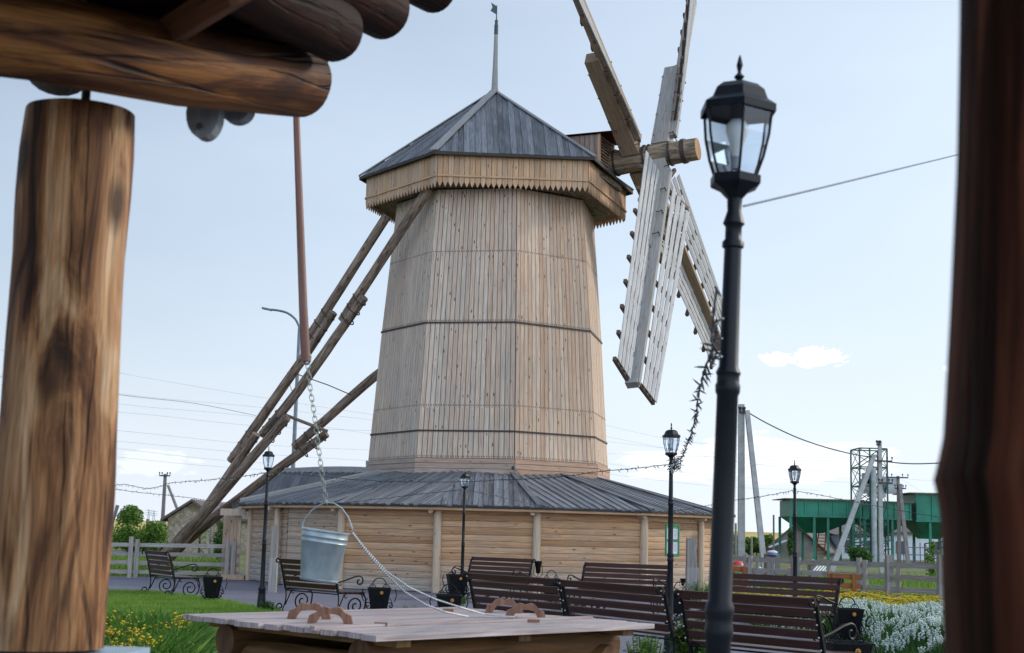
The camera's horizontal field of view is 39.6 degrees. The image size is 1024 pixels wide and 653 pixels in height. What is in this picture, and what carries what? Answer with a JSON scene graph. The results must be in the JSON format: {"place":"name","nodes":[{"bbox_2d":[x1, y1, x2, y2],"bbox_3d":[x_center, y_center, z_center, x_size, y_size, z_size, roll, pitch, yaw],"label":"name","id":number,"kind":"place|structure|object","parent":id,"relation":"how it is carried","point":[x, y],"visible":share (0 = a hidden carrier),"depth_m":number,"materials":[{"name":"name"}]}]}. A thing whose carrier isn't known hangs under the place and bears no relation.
{"place":"outdoors","nodes":[
{"label":"outdoors","id":0,"kind":"place"},
{"bbox_2d":[0,374,368,419],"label":"overhead wire","id":1,"kind":"object","parent":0,"point":[221,403],"visible":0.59,"depth_m":171.75,"materials":[{"name":"metal"}]},
{"bbox_2d":[0,384,369,433],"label":"overhead wire","id":2,"kind":"object","parent":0,"point":[225,413],"visible":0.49,"depth_m":170.28,"materials":[{"name":"metal"}]},
{"bbox_2d":[119,394,255,415],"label":"overhead wire","id":3,"kind":"object","parent":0,"point":[188,402],"visible":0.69,"depth_m":168.89,"materials":[{"name":"black metal"}]},
{"bbox_2d":[2,350,372,414],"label":"overhead wire","id":4,"kind":"object","parent":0,"point":[232,392],"visible":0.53,"depth_m":172.62,"materials":[{"name":"metal"}]},
{"bbox_2d":[107,588,280,650],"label":"lawn grass","id":5,"kind":"structure","parent":0,"point":[119,599],"depth_m":26.84,"materials":[{"name":"green plant"}]},
{"bbox_2d":[117,430,360,449],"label":"overhead wire","id":6,"kind":"object","parent":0,"point":[225,441],"visible":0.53,"depth_m":169.75,"materials":[{"name":"metal"}]},
{"bbox_2d":[120,441,367,460],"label":"overhead wire","id":7,"kind":"object","parent":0,"point":[231,451],"visible":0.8,"depth_m":169.81,"materials":[{"name":"metal"}]},
{"bbox_2d":[120,412,369,430],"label":"overhead wire","id":8,"kind":"object","parent":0,"point":[230,423],"visible":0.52,"depth_m":171.04,"materials":[{"name":"metal"}]},
{"bbox_2d":[113,520,782,539],"bbox_3d":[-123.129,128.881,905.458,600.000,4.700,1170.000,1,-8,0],"label":"field","id":9,"kind":"structure","parent":0,"point":[749,534],"depth_m":463.00,"materials":[{"name":"plant"}]},
{"bbox_2d":[108,572,831,652],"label":"plaza","id":10,"kind":"structure","parent":0,"point":[245,591],"depth_m":32.47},
{"bbox_2d":[0,646,149,652],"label":"ledge","id":11,"kind":"object","parent":10,"relation":"on","point":[115,649],"visible":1,"depth_m":3.97,"materials":[{"name":"grey concrete"}]},
{"bbox_2d":[0,90,134,651],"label":"log post","id":12,"kind":"object","parent":11,"relation":"on","point":[61,373],"visible":0.99,"depth_m":3.90,"materials":[{"name":"brown wood"}]},
{"bbox_2d":[0,0,452,141],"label":"well canopy","id":13,"kind":"object","parent":12,"relation":"on","point":[211,65],"visible":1,"depth_m":4.04,"materials":[{"name":"brown wood"}]},
{"bbox_2d":[293,117,311,364],"bbox_3d":[-4.754,0.249,8.729,7.354,4.812,0.419,1,-8,0],"label":"sweep pole","id":14,"kind":"object","parent":13,"relation":"hanging from","point":[306,356],"visible":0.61,"depth_m":8.74,"materials":[{"name":"wood"}]},
{"bbox_2d":[305,362,327,504],"bbox_3d":[-1.181,0.643,8.593,0.171,0.859,0.029,1,-8,0],"label":"chain","id":15,"kind":"object","parent":14,"relation":"hanging from","point":[316,427],"visible":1,"depth_m":8.59,"materials":[{"name":"metal"}]},
{"bbox_2d":[300,502,352,583],"bbox_3d":[-1.108,1.290,8.499,0.314,0.479,0.294,1,-8,0],"label":"bucket","id":16,"kind":"object","parent":15,"relation":"hanging from","point":[322,553],"visible":1,"depth_m":8.38,"materials":[{"name":"metal"}]},
{"bbox_2d":[353,533,514,617],"bbox_3d":[-0.406,1.724,9.651,0.450,0.617,2.625,-1,-9,15],"label":"rope","id":17,"kind":"object","parent":16,"relation":"attached to","point":[422,602],"visible":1,"depth_m":8.64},
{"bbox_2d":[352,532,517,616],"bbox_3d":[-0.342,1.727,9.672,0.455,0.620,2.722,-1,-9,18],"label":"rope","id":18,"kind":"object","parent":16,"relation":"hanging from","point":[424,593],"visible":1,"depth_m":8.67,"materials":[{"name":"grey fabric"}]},
{"bbox_2d":[110,536,239,577],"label":"rail fence","id":19,"kind":"object","parent":10,"relation":"on","point":[136,562],"visible":0.68,"depth_m":41.67,"materials":[{"name":"grey wood"}]},
{"bbox_2d":[268,526,277,592],"bbox_3d":[-5.698,5.566,34.033,0.182,1.585,0.174,1,-8,0],"label":"stump post","id":20,"kind":"object","parent":10,"relation":"on","point":[273,574],"visible":0.96,"depth_m":33.94,"materials":[{"name":"grey wood"}]},
{"bbox_2d":[276,558,365,610],"bbox_3d":[-3.462,4.689,25.604,0.819,0.985,1.894,8,-11,-38],"label":"park bench","id":21,"kind":"object","parent":10,"relation":"on","point":[311,587],"visible":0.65,"depth_m":25.74,"materials":[{"name":"brown wood"}]},
{"bbox_2d":[361,578,396,608],"bbox_3d":[-2.353,4.795,25.163,0.637,0.698,0.488,2,-8,-6],"label":"litter bin","id":22,"kind":"object","parent":10,"relation":"on","point":[379,598],"visible":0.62,"depth_m":24.99,"materials":[{"name":"black metal"}]},
{"bbox_2d":[183,598,654,652],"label":"well","id":23,"kind":"object","parent":10,"relation":"on","point":[321,629],"visible":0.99,"depth_m":10.12,"materials":[{"name":"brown wood"}]},
{"bbox_2d":[153,0,735,594],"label":"windmill","id":24,"kind":"object","parent":10,"relation":"on","point":[495,206],"visible":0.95,"depth_m":41.24,"materials":[{"name":"wood"}]},
{"bbox_2d":[665,524,679,556],"bbox_3d":[4.191,5.597,37.196,0.460,0.840,0.045,7,-10,-33],"label":"notice board","id":25,"kind":"object","parent":24,"relation":"attached to","point":[676,537],"visible":0.67,"depth_m":37.23,"materials":[{"name":"green wood"}]},
{"bbox_2d":[429,583,468,607],"bbox_3d":[-1.022,4.508,22.986,0.637,0.698,0.488,2,-8,-6],"label":"litter bin","id":26,"kind":"object","parent":10,"relation":"on","point":[455,599],"visible":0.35,"depth_m":22.82,"materials":[{"name":"black metal"}]},
{"bbox_2d":[442,566,471,596],"bbox_3d":[-1.258,5.855,32.490,0.701,0.779,0.537,3,-9,-11],"label":"litter bin","id":27,"kind":"object","parent":10,"relation":"on","point":[458,582],"visible":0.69,"depth_m":32.31,"materials":[{"name":"black metal"}]},
{"bbox_2d":[460,472,469,597],"bbox_3d":[-1.161,4.931,33.940,0.220,3.030,0.254,4,-9,-17],"label":"street lamp","id":28,"kind":"object","parent":10,"relation":"on","point":[463,476],"visible":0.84,"depth_m":33.97,"materials":[{"name":"black metal"}]},
{"bbox_2d":[116,489,461,506],"bbox_3d":[-5.615,4.029,33.944,8.234,0.519,3.374,5,-9,-23],"label":"light string","id":29,"kind":"object","parent":28,"relation":"attached to","point":[271,504],"visible":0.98,"depth_m":34.58,"materials":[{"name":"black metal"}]},
{"bbox_2d":[467,490,792,513],"bbox_3d":[3.691,3.942,31.865,4.345,0.481,9.751,9,-11,-41],"label":"light string","id":30,"kind":"object","parent":28,"relation":"hanging from","point":[637,512],"visible":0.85,"depth_m":34.65,"materials":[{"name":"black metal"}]},
{"bbox_2d":[452,556,535,600],"bbox_3d":[-0.463,5.758,32.406,1.996,0.985,0.819,-7,-12,43],"label":"park bench","id":31,"kind":"object","parent":10,"relation":"on","point":[510,568],"visible":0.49,"depth_m":32.58,"materials":[{"name":"brown wood"}]},
{"bbox_2d":[462,572,599,615],"bbox_3d":[0.242,3.772,18.737,0.819,0.985,2.150,7,-10,-34],"label":"park bench","id":32,"kind":"object","parent":10,"relation":"on","point":[475,600],"visible":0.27,"depth_m":18.55,"materials":[{"name":"brown wood"}]},
{"bbox_2d":[533,561,542,600],"bbox_3d":[0.591,5.826,32.501,0.176,0.925,0.180,8,-11,-38],"label":"garden spotlight","id":33,"kind":"object","parent":10,"relation":"on","point":[537,565],"visible":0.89,"depth_m":32.49,"materials":[{"name":"black metal"}]},
{"bbox_2d":[539,570,559,602],"bbox_3d":[0.885,5.868,32.092,0.573,0.739,0.439,2,-8,-6],"label":"litter bin","id":34,"kind":"object","parent":10,"relation":"on","point":[550,585],"visible":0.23,"depth_m":32.03,"materials":[{"name":"black metal"}]},
{"bbox_2d":[567,562,666,613],"bbox_3d":[2.134,5.267,28.628,2.047,0.985,0.819,-5,-10,36],"label":"park bench","id":35,"kind":"object","parent":10,"relation":"on","point":[633,576],"visible":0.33,"depth_m":28.84,"materials":[{"name":"brown wood"}]},
{"bbox_2d":[555,579,704,652],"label":"park bench","id":36,"kind":"object","parent":10,"relation":"on","point":[663,629],"visible":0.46,"depth_m":16.36,"materials":[{"name":"brown wood"}]},
{"bbox_2d":[623,634,665,652],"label":"leafy plant","id":37,"kind":"object","parent":10,"relation":"on","point":[647,647],"visible":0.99,"depth_m":12.21,"materials":[{"name":"green plant"}]},
{"bbox_2d":[662,423,679,652],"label":"street lamp","id":38,"kind":"object","parent":10,"relation":"on","point":[668,447],"visible":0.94,"depth_m":18.70,"materials":[{"name":"black metal"}]},
{"bbox_2d":[271,463,673,484],"bbox_3d":[-0.607,2.421,23.096,1.552,0.231,10.074,9,-11,-41],"label":"light string","id":39,"kind":"object","parent":38,"relation":"hanging from","point":[488,480],"visible":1,"depth_m":23.59,"materials":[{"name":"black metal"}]},
{"bbox_2d":[666,456,683,472],"bbox_3d":[2.166,1.826,18.834,0.243,0.242,0.214,1,-8,0],"label":"cable tangle","id":40,"kind":"object","parent":38,"relation":"attached to","point":[675,467],"visible":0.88,"depth_m":18.79,"materials":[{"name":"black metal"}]},
{"bbox_2d":[666,582,692,618],"bbox_3d":[3.182,5.204,27.043,0.573,0.698,0.439,4,-9,-17],"label":"litter bin","id":41,"kind":"object","parent":10,"relation":"on","point":[676,607],"visible":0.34,"depth_m":26.89,"materials":[{"name":"black metal"}]},
{"bbox_2d":[666,618,705,652],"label":"leafy plant","id":42,"kind":"object","parent":10,"relation":"on","point":[679,630],"visible":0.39,"depth_m":15.75,"materials":[{"name":"green plant"}]},
{"bbox_2d":[685,538,698,599],"bbox_3d":[4.521,6.084,35.711,0.301,1.533,0.287,1,-8,0],"label":"stump post","id":43,"kind":"object","parent":10,"relation":"on","point":[691,572],"visible":0.79,"depth_m":35.62,"materials":[{"name":"grey wood"}]},
{"bbox_2d":[686,580,708,600],"bbox_3d":[4.337,6.250,33.505,0.566,0.561,0.413,-3,-9,25],"label":"leafy plant","id":44,"kind":"object","parent":10,"relation":"on","point":[696,587],"visible":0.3,"depth_m":33.49,"materials":[{"name":"green plant"}]},
{"bbox_2d":[700,55,776,652],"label":"street lamp","id":45,"kind":"object","parent":10,"relation":"on","point":[736,107],"visible":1,"depth_m":4.38,"materials":[{"name":"black metal"}]},
{"bbox_2d":[673,323,718,464],"bbox_3d":[1.431,0.922,11.584,0.160,0.419,14.481,0,-8,6],"label":"light string","id":46,"kind":"object","parent":45,"relation":"hanging from","point":[705,374],"visible":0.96,"depth_m":6.81,"materials":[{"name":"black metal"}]},
{"bbox_2d":[700,286,723,360],"bbox_3d":[0.623,-0.011,4.349,0.054,0.238,0.086,9,-12,-44],"label":"light string","id":47,"kind":"object","parent":45,"relation":"attached to","point":[713,311],"visible":1,"depth_m":4.35,"materials":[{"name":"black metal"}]},
{"bbox_2d":[743,154,956,206],"bbox_3d":[2.058,-0.820,6.910,0.149,1.660,5.413,-4,-10,30],"label":"overhead wire","id":48,"kind":"object","parent":45,"relation":"attached to","point":[767,200],"visible":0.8,"depth_m":5.34,"materials":[{"name":"black metal"}]},
{"bbox_2d":[732,566,746,586],"bbox_3d":[5.170,5.971,32.708,0.404,0.916,0.560,1,-8,0],"label":"pine bench","id":49,"kind":"object","parent":10,"relation":"on","point":[743,570],"visible":0.28,"depth_m":32.53,"materials":[{"name":"brown wood"}]},
{"bbox_2d":[673,589,859,652],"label":"park bench","id":50,"kind":"object","parent":10,"relation":"on","point":[774,644],"visible":0.79,"depth_m":14.07,"materials":[{"name":"brown wood"}]},
{"bbox_2d":[705,573,843,640],"bbox_3d":[3.982,4.324,21.893,0.819,0.985,2.150,9,-11,-41],"label":"park bench","id":51,"kind":"object","parent":10,"relation":"on","point":[835,595],"visible":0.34,"depth_m":21.84,"materials":[{"name":"brown wood"}]},
{"bbox_2d":[828,596,867,640],"bbox_3d":[5.095,4.452,21.601,0.637,0.698,0.488,2,-8,-3],"label":"litter bin","id":52,"kind":"object","parent":10,"relation":"on","point":[849,615],"visible":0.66,"depth_m":21.43,"materials":[{"name":"black metal"}]},
{"bbox_2d":[825,623,877,652],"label":"litter bin","id":53,"kind":"object","parent":10,"relation":"on","point":[860,646],"visible":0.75,"depth_m":14.11,"materials":[{"name":"black metal"}]},
{"bbox_2d":[933,0,1023,652],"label":"dark log post","id":54,"kind":"object","parent":10,"relation":"on","point":[978,479],"visible":1,"depth_m":1.56,"materials":[{"name":"brown wood"}]},
{"bbox_2d":[0,0,959,532],"label":"sky","id":55,"kind":"structure","parent":0,"point":[845,288],"materials":[{"name":"blue"}]},
{"bbox_2d":[110,533,936,639],"bbox_3d":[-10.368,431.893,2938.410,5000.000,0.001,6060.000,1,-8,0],"label":"ground","id":56,"kind":"structure","parent":0,"point":[917,571],"depth_m":83.74,"materials":[{"name":"green plant"}]},
{"bbox_2d":[112,504,148,556],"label":"tree","id":57,"kind":"object","parent":56,"relation":"on","point":[130,515],"visible":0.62,"depth_m":59.02,"materials":[{"name":"green plant"}]},
{"bbox_2d":[133,520,169,559],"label":"tree","id":58,"kind":"object","parent":56,"relation":"on","point":[157,532],"visible":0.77,"depth_m":58.06,"materials":[{"name":"green plant"}]},
{"bbox_2d":[159,472,177,550],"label":"utility pole","id":59,"kind":"object","parent":56,"relation":"on","point":[165,476],"visible":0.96,"depth_m":89.17,"materials":[{"name":"grey wood"}]},
{"bbox_2d":[160,499,224,552],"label":"stone shed","id":60,"kind":"structure","parent":56,"relation":"on","point":[178,519],"depth_m":84.12,"materials":[{"name":"grey stone"}]},
{"bbox_2d":[187,530,213,557],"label":"bush","id":61,"kind":"object","parent":56,"relation":"on","point":[199,542],"visible":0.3,"depth_m":61.21,"materials":[{"name":"green plant"}]},
{"bbox_2d":[208,527,212,558],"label":"thin pole","id":62,"kind":"object","parent":56,"relation":"on","point":[210,536],"visible":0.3,"depth_m":59.26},
{"bbox_2d":[210,519,223,560],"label":"bush","id":63,"kind":"object","parent":56,"relation":"on","point":[218,539],"visible":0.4,"depth_m":55.17,"materials":[{"name":"green plant"}]},
{"bbox_2d":[219,504,247,553],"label":"stone wing","id":64,"kind":"structure","parent":56,"relation":"on","point":[244,522],"depth_m":85.04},
{"bbox_2d":[262,307,299,467],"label":"road light","id":65,"kind":"object","parent":56,"relation":"on","point":[294,436],"visible":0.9,"depth_m":56.22,"materials":[{"name":"grey metal"}]},
{"bbox_2d":[109,555,936,595],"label":"wild growth","id":66,"kind":"object","parent":56,"relation":"on","point":[915,584],"visible":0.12,"depth_m":45.67,"materials":[{"name":"green plant"}]},
{"bbox_2d":[735,523,736,555],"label":"thin pole","id":67,"kind":"object","parent":56,"relation":"on","point":[735,539],"visible":0.65,"depth_m":108.78,"materials":[{"name":"grey metal"}]},
{"bbox_2d":[733,534,750,553],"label":"tree","id":68,"kind":"object","parent":56,"relation":"on","point":[746,544],"visible":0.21,"depth_m":148.07,"materials":[{"name":"green plant"}]},
{"bbox_2d":[745,537,756,554],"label":"tree","id":69,"kind":"object","parent":56,"relation":"on","point":[748,550],"visible":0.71,"depth_m":147.84,"materials":[{"name":"green plant"}]},
{"bbox_2d":[737,404,765,573],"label":"concrete pole","id":70,"kind":"object","parent":56,"relation":"on","point":[743,415],"visible":0.96,"depth_m":59.42,"materials":[{"name":"grey concrete"}]},
{"bbox_2d":[749,536,765,554],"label":"tree","id":71,"kind":"object","parent":56,"relation":"on","point":[755,544],"visible":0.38,"depth_m":147.82,"materials":[{"name":"green plant"}]},
{"bbox_2d":[764,533,772,547],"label":"tree","id":72,"kind":"object","parent":56,"relation":"on","point":[768,538],"visible":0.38,"depth_m":148.02,"materials":[{"name":"green plant"}]},
{"bbox_2d":[764,556,779,588],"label":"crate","id":73,"kind":"object","parent":56,"relation":"on","point":[768,565],"visible":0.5,"depth_m":43.09,"materials":[{"name":"grey wood"}]},
{"bbox_2d":[773,515,774,549],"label":"thin pole","id":74,"kind":"object","parent":56,"relation":"on","point":[773,532],"visible":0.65,"depth_m":128.68,"materials":[{"name":"grey metal"}]},
{"bbox_2d":[807,565,816,590],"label":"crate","id":75,"kind":"object","parent":56,"relation":"on","point":[810,567],"depth_m":41.31,"materials":[{"name":"grey wood"}]},
{"bbox_2d":[773,498,863,560],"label":"grain hopper","id":76,"kind":"object","parent":56,"relation":"on","point":[815,516],"visible":0.87,"depth_m":119.18,"materials":[{"name":"green metal"}]},
{"bbox_2d":[816,532,826,554],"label":"ladder","id":77,"kind":"object","parent":76,"relation":"attached to","point":[824,547],"visible":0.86,"depth_m":121.08,"materials":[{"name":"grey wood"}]},
{"bbox_2d":[831,440,892,572],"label":"concrete pole","id":78,"kind":"object","parent":56,"relation":"on","point":[846,530],"visible":0.99,"depth_m":74.20,"materials":[{"name":"grey concrete"}]},
{"bbox_2d":[750,413,876,457],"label":"overhead wire","id":79,"kind":"object","parent":78,"relation":"attached to","point":[808,441],"visible":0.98,"depth_m":66.98,"materials":[{"name":"black metal"}]},
{"bbox_2d":[850,447,902,561],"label":"lattice tower","id":80,"kind":"structure","parent":56,"relation":"on","point":[871,489],"depth_m":117.41,"materials":[{"name":"grey metal"}]},
{"bbox_2d":[850,501,913,560],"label":"grain hopper","id":81,"kind":"object","parent":56,"relation":"on","point":[892,517],"visible":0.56,"depth_m":119.11,"materials":[{"name":"green metal"}]},
{"bbox_2d":[886,474,910,568],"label":"utility pole","id":82,"kind":"object","parent":56,"relation":"on","point":[900,502],"visible":0.98,"depth_m":90.97,"materials":[{"name":"grey concrete"}]},
{"bbox_2d":[903,543,928,562],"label":"scaffold","id":83,"kind":"object","parent":56,"relation":"on","point":[912,547],"visible":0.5,"depth_m":98.84,"materials":[{"name":"grey metal"}]},
{"bbox_2d":[892,492,940,561],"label":"grain hopper","id":84,"kind":"object","parent":56,"relation":"on","point":[920,526],"visible":0.46,"depth_m":119.32,"materials":[{"name":"green metal"}]},
{"bbox_2d":[924,540,940,575],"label":"bush","id":85,"kind":"object","parent":56,"relation":"on","point":[929,559],"visible":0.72,"depth_m":59.25,"materials":[{"name":"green plant"}]},
{"bbox_2d":[924,541,940,561],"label":"steel frame","id":86,"kind":"object","parent":56,"relation":"on","point":[938,544],"visible":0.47,"depth_m":108.77,"materials":[{"name":"metal"}]},
{"bbox_2d":[607,453,860,460],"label":"overhead wire","id":87,"kind":"object","parent":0,"point":[773,459],"visible":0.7,"depth_m":227.99,"materials":[{"name":"metal"}]},
{"bbox_2d":[786,528,792,556],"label":"bush","id":88,"kind":"object","parent":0,"point":[789,546],"visible":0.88,"depth_m":114.66,"materials":[{"name":"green plant"}]},
{"bbox_2d":[766,526,836,558],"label":"grey shed","id":89,"kind":"structure","parent":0,"point":[808,545],"depth_m":133.53,"materials":[{"name":"concrete"}]},
{"bbox_2d":[736,586,940,614],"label":"bed grass","id":90,"kind":"structure","parent":0,"point":[913,594],"depth_m":31.25,"materials":[{"name":"plant"}]},
{"bbox_2d":[732,586,941,607],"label":"yellow flowers","id":91,"kind":"object","parent":90,"relation":"on","point":[889,598],"visible":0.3,"depth_m":28.52,"materials":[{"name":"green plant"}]},
{"bbox_2d":[846,546,873,561],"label":"bush","id":92,"kind":"object","parent":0,"point":[863,553],"visible":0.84,"depth_m":98.53,"materials":[{"name":"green plant"}]},
{"bbox_2d":[818,524,937,560],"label":"white hall","id":93,"kind":"structure","parent":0,"point":[835,539],"depth_m":138.50,"materials":[{"name":"paint"}]},
{"label":"bed soil","id":94,"kind":"structure","parent":0,"visible":0},
{"bbox_2d":[788,460,800,596],"bbox_3d":[5.315,4.028,26.717,0.220,3.030,0.254,3,-9,-14],"label":"street lamp","id":95,"kind":"object","parent":94,"relation":"on","point":[794,468],"visible":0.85,"depth_m":26.77,"materials":[{"name":"black metal"}]},
{"bbox_2d":[797,491,939,517],"bbox_3d":[6.959,3.472,27.526,3.507,0.463,0.468,4,-9,-16],"label":"light string","id":96,"kind":"object","parent":95,"relation":"hanging from","point":[868,504],"visible":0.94,"depth_m":27.71,"materials":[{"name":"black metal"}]},
{"bbox_2d":[733,555,936,603],"bbox_3d":[7.230,5.960,33.203,0.098,1.179,7.320,7,-10,-32],"label":"rail fence","id":97,"kind":"object","parent":94,"relation":"on","point":[861,565],"visible":0.4,"depth_m":32.23,"materials":[{"name":"grey wood"}]},
{"bbox_2d":[822,573,860,597],"bbox_3d":[7.168,5.791,30.922,0.719,0.848,0.560,1,-8,0],"label":"pine bench","id":98,"kind":"object","parent":94,"relation":"on","point":[854,585],"visible":0.43,"depth_m":30.74,"materials":[{"name":"brown wood"}]},
{"bbox_2d":[750,595,943,652],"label":"white flowers","id":99,"kind":"object","parent":94,"relation":"on","point":[929,618],"visible":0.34,"depth_m":21.06,"materials":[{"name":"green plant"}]},
{"bbox_2d":[884,555,895,598],"bbox_3d":[8.387,5.702,31.536,0.206,1.262,0.196,1,-8,0],"label":"stump post","id":100,"kind":"object","parent":94,"relation":"on","point":[888,583],"visible":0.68,"depth_m":31.50,"materials":[{"name":"grey wood"}]},
{"bbox_2d":[936,555,941,601],"bbox_3d":[9.052,5.452,29.857,0.229,1.301,0.218,1,-8,0],"label":"stump post","id":101,"kind":"object","parent":94,"relation":"on","point":[939,576],"visible":0.36,"depth_m":29.83,"materials":[{"name":"grey wood"}]},
{"label":"lawn soil","id":102,"kind":"structure","parent":0,"visible":0},
{"bbox_2d":[104,600,217,652],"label":"border foliage","id":103,"kind":"object","parent":102,"relation":"on","point":[175,639],"visible":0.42,"depth_m":15.17,"materials":[{"name":"green plant"}]},
{"bbox_2d":[105,610,193,646],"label":"yellow blossoms","id":104,"kind":"object","parent":103,"relation":"on","point":[110,631],"visible":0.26,"depth_m":14.76,"materials":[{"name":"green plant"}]},
{"bbox_2d":[141,550,199,595],"bbox_3d":[-7.470,5.393,31.059,0.819,0.985,1.792,6,-10,-30],"label":"park bench","id":105,"kind":"object","parent":102,"relation":"on","point":[164,573],"visible":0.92,"depth_m":30.78,"materials":[{"name":"black metal"}]},
{"bbox_2d":[197,568,227,599],"bbox_3d":[-6.053,5.228,28.725,0.605,0.698,0.464,3,-9,-14],"label":"litter bin","id":106,"kind":"object","parent":102,"relation":"on","point":[212,586],"visible":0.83,"depth_m":28.58,"materials":[{"name":"black metal"}]},
{"bbox_2d":[257,447,274,608],"bbox_3d":[-4.553,3.718,26.222,0.220,3.030,0.254,3,-9,-11],"label":"street lamp","id":107,"kind":"object","parent":102,"relation":"on","point":[262,587],"visible":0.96,"depth_m":26.17,"materials":[{"name":"black metal"}]},
{"bbox_2d":[116,472,265,489],"bbox_3d":[-7.469,3.360,30.684,2.127,0.328,10.400,5,-9,-25],"label":"light string","id":108,"kind":"object","parent":107,"relation":"hanging from","point":[194,481],"visible":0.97,"depth_m":31.90,"materials":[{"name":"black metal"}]},
{"bbox_2d":[259,600,274,609],"bbox_3d":[-4.422,5.066,25.724,0.316,0.231,0.337,1,-8,0],"label":"leafy plant","id":109,"kind":"object","parent":102,"relation":"on","point":[267,605],"visible":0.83,"depth_m":25.69,"materials":[{"name":"green plant"}]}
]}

